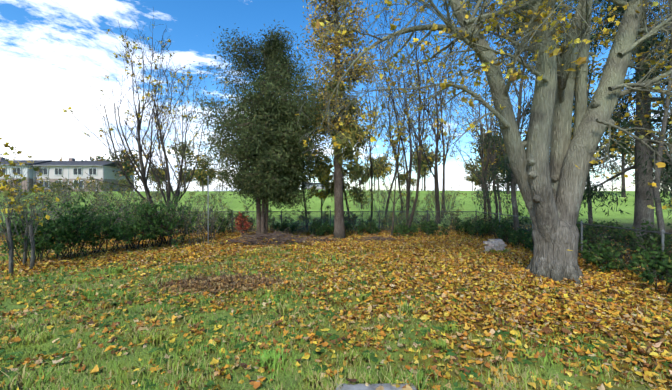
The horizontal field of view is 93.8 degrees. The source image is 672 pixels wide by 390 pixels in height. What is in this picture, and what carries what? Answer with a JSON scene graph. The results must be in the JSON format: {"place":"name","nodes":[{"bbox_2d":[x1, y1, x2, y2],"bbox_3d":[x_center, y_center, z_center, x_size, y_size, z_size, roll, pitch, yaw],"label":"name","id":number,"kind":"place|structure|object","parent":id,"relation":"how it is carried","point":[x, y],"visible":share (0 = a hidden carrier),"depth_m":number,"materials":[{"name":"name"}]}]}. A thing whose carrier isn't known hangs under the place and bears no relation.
{"place":"outdoors","nodes":[
{"label":"outdoors","id":0,"kind":"place"},
{"bbox_2d":[0,189,671,389],"bbox_3d":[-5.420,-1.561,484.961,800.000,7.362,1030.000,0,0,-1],"label":"ground","id":1,"kind":"structure","parent":0,"point":[624,218],"depth_m":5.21,"materials":[{"name":"green plant"}]},
{"bbox_2d":[0,138,70,273],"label":"tree","id":2,"kind":"object","parent":1,"relation":"on","point":[8,220],"depth_m":8.74,"materials":[{"name":"plant"}]},
{"bbox_2d":[0,173,173,202],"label":"bushes","id":3,"kind":"object","parent":1,"relation":"on","point":[102,188],"depth_m":45.37,"materials":[{"name":"green plant"}]},
{"bbox_2d":[0,178,184,256],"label":"hedge shrub","id":4,"kind":"object","parent":1,"relation":"on","point":[81,208],"depth_m":11.38,"materials":[{"name":"green plant"}]},
{"bbox_2d":[0,190,198,263],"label":"tall hedge","id":5,"kind":"object","parent":1,"relation":"on","point":[84,217],"depth_m":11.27,"materials":[{"name":"green plant"}]},
{"bbox_2d":[8,190,236,246],"bbox_3d":[-10.058,0.925,14.709,11.586,2.482,6.210,0,0,-1],"label":"weedy shrub","id":6,"kind":"object","parent":1,"relation":"on","point":[200,229],"depth_m":14.34,"materials":[{"name":"green plant"}]},
{"bbox_2d":[0,177,253,218],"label":"bushes","id":7,"kind":"object","parent":1,"relation":"on","point":[102,196],"depth_m":25.37,"materials":[{"name":"green plant"}]},
{"bbox_2d":[63,7,230,236],"bbox_3d":[-9.201,-3.402,16.721,5.729,11.324,9.176,0,0,-1],"label":"maple tree","id":8,"kind":"object","parent":1,"relation":"on","point":[144,176],"depth_m":15.43,"materials":[{"name":"brown plant"}]},
{"bbox_2d":[0,157,331,191],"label":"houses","id":9,"kind":"structure","parent":1,"relation":"on","point":[71,169],"depth_m":57.42,"materials":[{"name":"white paint"}]},
{"bbox_2d":[207,176,208,243],"bbox_3d":[-5.333,0.700,13.135,0.181,3.015,0.119,0,0,-31],"label":"clothesline pole","id":10,"kind":"object","parent":1,"relation":"on","point":[208,209],"visible":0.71,"depth_m":13.12,"materials":[{"name":"grey metal"}]},
{"bbox_2d":[176,206,255,234],"bbox_3d":[-6.614,1.363,16.466,4.445,1.612,2.410,0,0,-1],"label":"red shrub","id":11,"kind":"object","parent":1,"relation":"on","point":[221,219],"depth_m":16.34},
{"bbox_2d":[126,236,315,300],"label":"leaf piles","id":12,"kind":"object","parent":1,"relation":"on","point":[213,286],"visible":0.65,"depth_m":7.13,"materials":[{"name":"brown plant"}]},
{"bbox_2d":[234,211,250,233],"bbox_3d":[-4.694,1.470,15.658,0.867,1.389,1.687,0,0,-22],"label":"shrub","id":13,"kind":"object","parent":1,"relation":"on","point":[238,219],"depth_m":15.35,"materials":[{"name":"red plant"}]},
{"bbox_2d":[163,20,352,234],"bbox_3d":[-3.663,-3.211,15.659,8.658,10.871,9.383,0,0,-1],"label":"cedar tree","id":14,"kind":"object","parent":1,"relation":"on","point":[264,144],"depth_m":13.99,"materials":[{"name":"green plant"}]},
{"bbox_2d":[102,208,524,230],"bbox_3d":[-1.778,1.494,18.813,25.742,1.500,2.640,0,0,-1],"label":"field edge shrub","id":15,"kind":"object","parent":1,"relation":"on","point":[378,218],"depth_m":18.73,"materials":[{"name":"green plant"}]},
{"bbox_2d":[302,122,333,228],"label":"slim tree","id":16,"kind":"object","parent":1,"relation":"on","point":[304,194],"depth_m":18.52,"materials":[{"name":"brown plant"}]},
{"bbox_2d":[308,156,333,225],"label":"tree","id":17,"kind":"object","parent":1,"relation":"on","point":[323,192],"depth_m":21.33,"materials":[{"name":"green plant"}]},
{"bbox_2d":[300,67,369,219],"bbox_3d":[0.031,-3.524,24.400,6.515,11.358,4.109,0,0,-33],"label":"slim tree","id":18,"kind":"object","parent":1,"relation":"on","point":[346,201],"depth_m":22.92,"materials":[{"name":"brown plant"}]},
{"bbox_2d":[0,225,671,389],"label":"fallen leaves","id":19,"kind":"object","parent":1,"relation":"on","point":[589,281],"visible":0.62,"depth_m":6.39,"materials":[{"name":"orange plant"}]},
{"bbox_2d":[0,210,671,280],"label":"chain link fence","id":20,"kind":"object","parent":1,"relation":"on","point":[662,232],"visible":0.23,"depth_m":17.35,"materials":[{"name":"grey metal"}]},
{"bbox_2d":[0,115,671,196],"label":"trees","id":21,"kind":"object","parent":1,"relation":"on","point":[198,174],"depth_m":75.08,"materials":[{"name":"green plant"}]},
{"bbox_2d":[293,0,382,238],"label":"larch tree","id":22,"kind":"object","parent":1,"relation":"on","point":[349,38],"depth_m":14.65,"materials":[{"name":"plant"}]},
{"bbox_2d":[296,75,375,207],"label":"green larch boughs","id":23,"kind":"object","parent":22,"relation":"attached to","point":[349,148],"depth_m":14.74,"materials":[{"name":"green plant"}]},
{"bbox_2d":[223,205,496,231],"bbox_3d":[1.134,1.434,18.264,16.301,1.786,2.513,0,0,-1],"label":"shrub","id":24,"kind":"object","parent":1,"relation":"on","point":[354,216],"depth_m":18.20,"materials":[{"name":"plant"}]},
{"bbox_2d":[348,109,380,208],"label":"slim tree","id":25,"kind":"object","parent":1,"relation":"on","point":[359,184],"depth_m":33.05,"materials":[{"name":"plant"}]},
{"bbox_2d":[332,56,411,227],"bbox_3d":[1.992,-2.956,18.385,5.702,10.346,4.376,0,0,44],"label":"slim tree","id":26,"kind":"object","parent":1,"relation":"on","point":[371,171],"depth_m":18.52,"materials":[{"name":"brown plant"}]},
{"bbox_2d":[336,383,416,389],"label":"rock","id":27,"kind":"object","parent":1,"relation":"on","point":[386,386],"visible":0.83,"depth_m":3.32,"materials":[{"name":"grey stone"}]},
{"bbox_2d":[274,216,495,236],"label":"bushes","id":28,"kind":"object","parent":1,"relation":"on","point":[376,229],"depth_m":16.04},
{"bbox_2d":[374,43,411,208],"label":"slim tree","id":29,"kind":"object","parent":1,"relation":"on","point":[389,115],"depth_m":27.98,"materials":[{"name":"plant"}]},
{"bbox_2d":[374,117,414,235],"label":"tree","id":30,"kind":"object","parent":1,"relation":"on","point":[395,178],"depth_m":15.78,"materials":[{"name":"plant"}]},
{"bbox_2d":[340,0,452,233],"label":"slim tree","id":31,"kind":"object","parent":1,"relation":"on","point":[418,155],"depth_m":15.15,"materials":[{"name":"plant"}]},
{"bbox_2d":[136,225,668,322],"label":"dirt patches","id":32,"kind":"object","parent":1,"relation":"on","point":[277,236],"visible":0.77,"depth_m":13.09,"materials":[{"name":"brown soil"}]},
{"bbox_2d":[362,0,448,213],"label":"slim tree","id":33,"kind":"object","parent":1,"relation":"on","point":[410,170],"depth_m":21.56,"materials":[{"name":"brown plant"}]},
{"bbox_2d":[377,73,448,217],"bbox_3d":[6.431,-4.409,26.816,6.436,12.930,6.737,0,0,-1],"label":"slim tree","id":34,"kind":"object","parent":1,"relation":"on","point":[387,203],"depth_m":25.55,"materials":[{"name":"brown plant"}]},
{"bbox_2d":[401,0,473,226],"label":"slim tree","id":35,"kind":"object","parent":1,"relation":"on","point":[437,135],"depth_m":18.14,"materials":[{"name":"brown plant"}]},
{"bbox_2d":[348,182,527,222],"bbox_3d":[8.531,0.209,27.813,15.663,3.849,14.391,0,0,-1],"label":"scrub shrub","id":36,"kind":"object","parent":1,"relation":"on","point":[427,200],"depth_m":24.33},
{"bbox_2d":[410,74,466,223],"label":"slim tree","id":37,"kind":"object","parent":1,"relation":"on","point":[439,222],"depth_m":22.67,"materials":[{"name":"plant"}]},
{"bbox_2d":[412,43,473,217],"bbox_3d":[9.119,-5.378,26.681,6.603,14.822,6.074,0,0,-1],"label":"slim tree","id":38,"kind":"object","parent":1,"relation":"on","point":[443,183],"depth_m":26.27,"materials":[{"name":"brown plant"}]},
{"bbox_2d":[433,77,468,209],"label":"slim tree","id":39,"kind":"object","parent":1,"relation":"on","point":[450,134],"depth_m":30.33,"materials":[{"name":"plant"}]},
{"bbox_2d":[446,67,504,221],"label":"slim tree","id":40,"kind":"object","parent":1,"relation":"on","point":[482,156],"depth_m":19.03,"materials":[{"name":"brown plant"}]},
{"bbox_2d":[444,55,509,217],"bbox_3d":[11.464,-4.458,24.651,6.373,13.146,5.173,0,0,-1],"label":"slim tree","id":41,"kind":"object","parent":1,"relation":"on","point":[496,204],"depth_m":24.06,"materials":[{"name":"brown plant"}]},
{"bbox_2d":[284,0,671,284],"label":"tree","id":42,"kind":"object","parent":1,"relation":"on","point":[552,193],"depth_m":7.52,"materials":[{"name":"grey plant"}]},
{"bbox_2d":[430,0,667,250],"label":"maple leaf clusters","id":43,"kind":"object","parent":42,"relation":"attached to","point":[659,164],"visible":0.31,"depth_m":8.81,"materials":[{"name":"yellow plant"}]},
{"bbox_2d":[445,86,515,222],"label":"slim tree","id":44,"kind":"object","parent":1,"relation":"on","point":[488,183],"depth_m":22.10,"materials":[{"name":"plant"}]},
{"bbox_2d":[450,78,521,213],"bbox_3d":[13.819,-4.931,28.863,7.616,13.697,4.978,0,0,-1],"label":"slim tree","id":45,"kind":"object","parent":1,"relation":"on","point":[500,207],"depth_m":28.53,"materials":[{"name":"brown plant"}]},
{"bbox_2d":[482,239,511,253],"bbox_3d":[5.808,1.862,11.398,1.121,0.497,0.549,0,0,10],"label":"rock","id":46,"kind":"object","parent":1,"relation":"on","point":[497,244],"visible":0.83,"depth_m":11.36,"materials":[{"name":"grey stone"}]},
{"bbox_2d":[461,0,574,235],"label":"slim tree","id":47,"kind":"object","parent":1,"relation":"on","point":[513,192],"depth_m":14.87,"materials":[{"name":"brown plant"}]},
{"bbox_2d":[464,0,666,212],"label":"spruce tree","id":48,"kind":"object","parent":1,"relation":"on","point":[586,191],"depth_m":14.21,"materials":[{"name":"plant"}]},
{"bbox_2d":[463,219,671,293],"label":"bushes","id":49,"kind":"object","parent":1,"relation":"on","point":[658,266],"depth_m":8.32,"materials":[{"name":"green plant"}]},
{"bbox_2d":[493,207,671,259],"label":"shrub","id":50,"kind":"object","parent":1,"relation":"on","point":[647,228],"depth_m":10.47,"materials":[{"name":"green plant"}]},
{"bbox_2d":[586,0,610,237],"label":"bare tree","id":51,"kind":"object","parent":1,"relation":"on","point":[590,219],"depth_m":15.77,"materials":[{"name":"brown plant"}]},
{"bbox_2d":[572,0,671,250],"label":"spruce tree","id":52,"kind":"object","parent":1,"relation":"on","point":[660,37],"depth_m":12.10,"materials":[{"name":"green plant"}]},
{"bbox_2d":[592,0,671,247],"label":"bare tree","id":53,"kind":"object","parent":1,"relation":"on","point":[659,214],"depth_m":10.43,"materials":[{"name":"brown plant"}]},
{"bbox_2d":[645,0,671,71],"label":"bare tree","id":54,"kind":"object","parent":1,"relation":"on","point":[664,33],"depth_m":8.43,"materials":[{"name":"plant"}]},
{"bbox_2d":[652,124,671,182],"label":"spruce tree","id":55,"kind":"object","parent":1,"relation":"on","point":[665,166],"depth_m":12.08,"materials":[{"name":"plant"}]},
{"bbox_2d":[0,0,671,190],"label":"sky","id":56,"kind":"structure","parent":0,"point":[49,49],"materials":[{"name":"blue"}]}
]}

